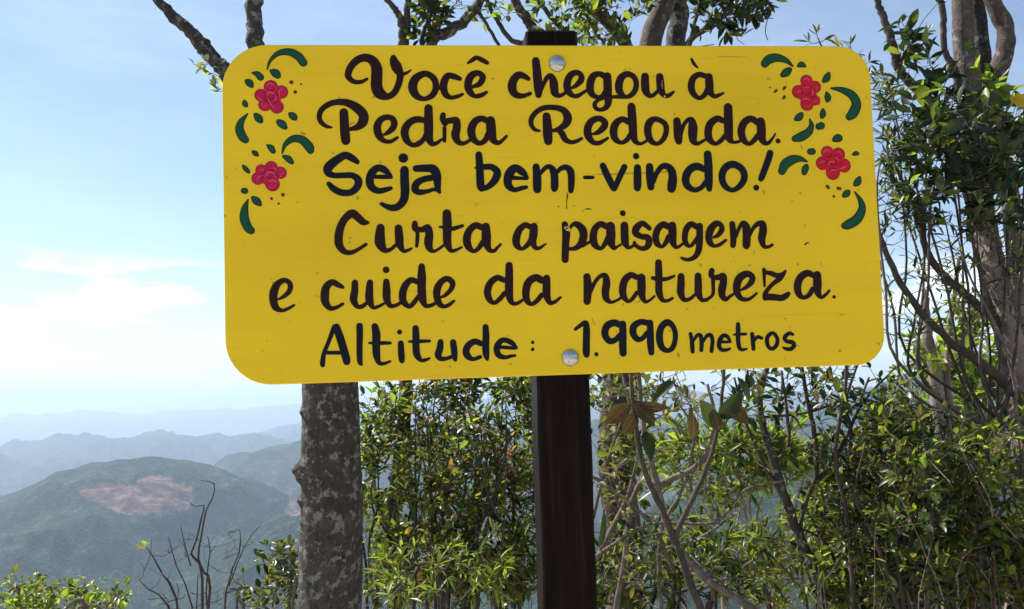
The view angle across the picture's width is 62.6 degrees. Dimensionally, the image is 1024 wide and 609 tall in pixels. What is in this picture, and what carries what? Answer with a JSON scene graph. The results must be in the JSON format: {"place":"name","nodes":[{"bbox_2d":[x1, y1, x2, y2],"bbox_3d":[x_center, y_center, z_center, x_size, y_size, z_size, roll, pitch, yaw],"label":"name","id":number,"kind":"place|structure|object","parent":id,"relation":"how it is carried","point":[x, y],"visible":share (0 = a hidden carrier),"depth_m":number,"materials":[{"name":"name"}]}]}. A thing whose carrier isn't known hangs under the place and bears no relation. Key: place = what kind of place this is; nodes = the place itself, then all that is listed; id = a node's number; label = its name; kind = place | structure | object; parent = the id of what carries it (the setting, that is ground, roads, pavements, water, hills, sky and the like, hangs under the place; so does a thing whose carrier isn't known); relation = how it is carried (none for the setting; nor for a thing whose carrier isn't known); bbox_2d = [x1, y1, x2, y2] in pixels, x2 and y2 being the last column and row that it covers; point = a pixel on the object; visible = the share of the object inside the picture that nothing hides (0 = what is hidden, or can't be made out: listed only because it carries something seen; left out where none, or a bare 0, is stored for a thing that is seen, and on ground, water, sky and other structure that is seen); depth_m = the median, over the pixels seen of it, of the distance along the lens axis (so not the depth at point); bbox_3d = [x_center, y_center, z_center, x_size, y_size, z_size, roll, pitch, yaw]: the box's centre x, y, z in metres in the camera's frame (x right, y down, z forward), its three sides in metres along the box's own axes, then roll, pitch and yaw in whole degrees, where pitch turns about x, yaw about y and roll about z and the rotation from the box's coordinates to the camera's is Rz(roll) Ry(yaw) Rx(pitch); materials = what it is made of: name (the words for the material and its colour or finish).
{"place":"outdoors","nodes":[
{"label":"outdoors","id":0,"kind":"place"},
{"bbox_2d":[0,386,872,466],"bbox_3d":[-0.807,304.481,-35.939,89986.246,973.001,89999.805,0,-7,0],"label":"distant ridges","id":1,"kind":"object","parent":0,"point":[196,435],"visible":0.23,"depth_m":9174.08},
{"bbox_2d":[477,432,530,608],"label":"withered flower stalk","id":2,"kind":"object","parent":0,"point":[512,452],"visible":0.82,"depth_m":3.90,"materials":[{"name":"brown plant"}]},
{"bbox_2d":[0,368,1013,608],"bbox_3d":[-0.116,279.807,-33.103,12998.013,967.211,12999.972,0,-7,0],"label":"wooded hills","id":3,"kind":"structure","parent":0,"point":[61,519],"depth_m":1962.71,"materials":[{"name":"green plant"}]},
{"bbox_2d":[0,0,1023,416],"label":"sky","id":4,"kind":"structure","parent":0,"point":[112,277],"materials":[{"name":"blue"}]},
{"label":"ground","id":5,"kind":"structure","parent":0,"visible":0},
{"bbox_2d":[0,564,84,608],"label":"bright shrub","id":6,"kind":"object","parent":5,"relation":"on","point":[26,596],"visible":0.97,"depth_m":3.53,"materials":[{"name":"green plant"}]},
{"bbox_2d":[43,575,135,608],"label":"bright shrub","id":7,"kind":"object","parent":5,"relation":"on","point":[83,596],"visible":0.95,"depth_m":3.69,"materials":[{"name":"green plant"}]},
{"bbox_2d":[135,480,258,608],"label":"dead shrub","id":8,"kind":"object","parent":5,"relation":"on","point":[201,569],"visible":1,"depth_m":2.90,"materials":[{"name":"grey plant"}]},
{"bbox_2d":[152,0,363,608],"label":"leaning tree","id":9,"kind":"object","parent":5,"relation":"on","point":[326,469],"visible":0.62,"depth_m":2.72,"materials":[{"name":"grey plant"}]},
{"bbox_2d":[229,534,298,608],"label":"glossy shrub","id":10,"kind":"object","parent":5,"relation":"on","point":[284,577],"visible":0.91,"depth_m":3.24,"materials":[{"name":"green plant"}]},
{"bbox_2d":[359,379,456,608],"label":"leafy shrub","id":11,"kind":"object","parent":5,"relation":"on","point":[371,460],"visible":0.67,"depth_m":4.13,"materials":[{"name":"green plant"}]},
{"bbox_2d":[384,0,499,608],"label":"slender tree","id":12,"kind":"object","parent":5,"relation":"on","point":[435,34],"visible":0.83,"depth_m":4.38,"materials":[{"name":"green plant"}]},
{"bbox_2d":[363,517,533,608],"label":"rosette shrub","id":13,"kind":"object","parent":5,"relation":"on","point":[439,583],"visible":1,"depth_m":3.36,"materials":[{"name":"green plant"}]},
{"bbox_2d":[391,377,524,608],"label":"leafy shrub","id":14,"kind":"object","parent":5,"relation":"on","point":[477,512],"visible":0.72,"depth_m":3.88,"materials":[{"name":"green plant"}]},
{"bbox_2d":[453,376,536,608],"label":"leafy shrub","id":15,"kind":"object","parent":5,"relation":"on","point":[520,386],"visible":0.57,"depth_m":4.27,"materials":[{"name":"green plant"}]},
{"bbox_2d":[222,30,883,608],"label":"welcome sign","id":16,"kind":"object","parent":5,"relation":"on","point":[558,216],"visible":1,"depth_m":1.53,"materials":[{"name":"yellow paint"}]},
{"bbox_2d":[431,0,787,608],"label":"reddish tree","id":17,"kind":"object","parent":5,"relation":"on","point":[673,13],"visible":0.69,"depth_m":4.45,"materials":[{"name":"green plant"}]},
{"bbox_2d":[599,369,749,608],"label":"leaved plant","id":18,"kind":"object","parent":5,"relation":"on","point":[731,407],"visible":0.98,"depth_m":2.19,"materials":[{"name":"green plant"}]},
{"bbox_2d":[589,370,781,608],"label":"grey limbed shrub","id":19,"kind":"object","parent":5,"relation":"on","point":[658,484],"visible":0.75,"depth_m":2.97,"materials":[{"name":"green plant"}]},
{"bbox_2d":[594,487,787,608],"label":"lance leaved shrub","id":20,"kind":"object","parent":5,"relation":"on","point":[711,548],"visible":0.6,"depth_m":3.80,"materials":[{"name":"green plant"}]},
{"bbox_2d":[634,394,848,608],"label":"lance leaved shrub","id":21,"kind":"object","parent":5,"relation":"on","point":[735,441],"visible":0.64,"depth_m":6.43,"materials":[{"name":"green plant"}]},
{"bbox_2d":[714,488,825,608],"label":"lance leaved shrub","id":22,"kind":"object","parent":5,"relation":"on","point":[802,597],"visible":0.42,"depth_m":4.52,"materials":[{"name":"green plant"}]},
{"bbox_2d":[699,362,896,608],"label":"forked sapling","id":23,"kind":"object","parent":5,"relation":"on","point":[795,526],"visible":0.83,"depth_m":3.09,"materials":[{"name":"green plant"}]},
{"bbox_2d":[764,399,923,608],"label":"dark bush","id":24,"kind":"object","parent":5,"relation":"on","point":[833,572],"visible":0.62,"depth_m":3.06,"materials":[{"name":"green plant"}]},
{"bbox_2d":[795,23,897,608],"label":"leafy sapling","id":25,"kind":"object","parent":5,"relation":"on","point":[847,522],"visible":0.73,"depth_m":2.90,"materials":[{"name":"green plant"}]},
{"bbox_2d":[762,444,955,608],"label":"sunlit bush","id":26,"kind":"object","parent":5,"relation":"on","point":[812,499],"visible":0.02,"depth_m":6.01,"materials":[{"name":"green plant"}]},
{"bbox_2d":[826,369,1022,608],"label":"dark bush","id":27,"kind":"object","parent":5,"relation":"on","point":[908,557],"visible":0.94,"depth_m":2.77,"materials":[{"name":"green plant"}]},
{"bbox_2d":[897,256,993,608],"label":"pale tree","id":28,"kind":"object","parent":5,"relation":"on","point":[934,359],"visible":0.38,"depth_m":4.58,"materials":[{"name":"green plant"}]},
{"bbox_2d":[868,0,1023,606],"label":"many stemmed tree","id":29,"kind":"object","parent":5,"relation":"on","point":[973,141],"visible":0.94,"depth_m":3.22,"materials":[{"name":"green plant"}]},
{"bbox_2d":[889,335,1014,608],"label":"sunlit bush","id":30,"kind":"object","parent":5,"relation":"on","point":[956,383],"visible":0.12,"depth_m":5.39,"materials":[{"name":"green plant"}]},
{"bbox_2d":[905,394,1023,608],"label":"dark bush","id":31,"kind":"object","parent":5,"relation":"on","point":[1009,547],"visible":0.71,"depth_m":2.84,"materials":[{"name":"green plant"}]}
]}

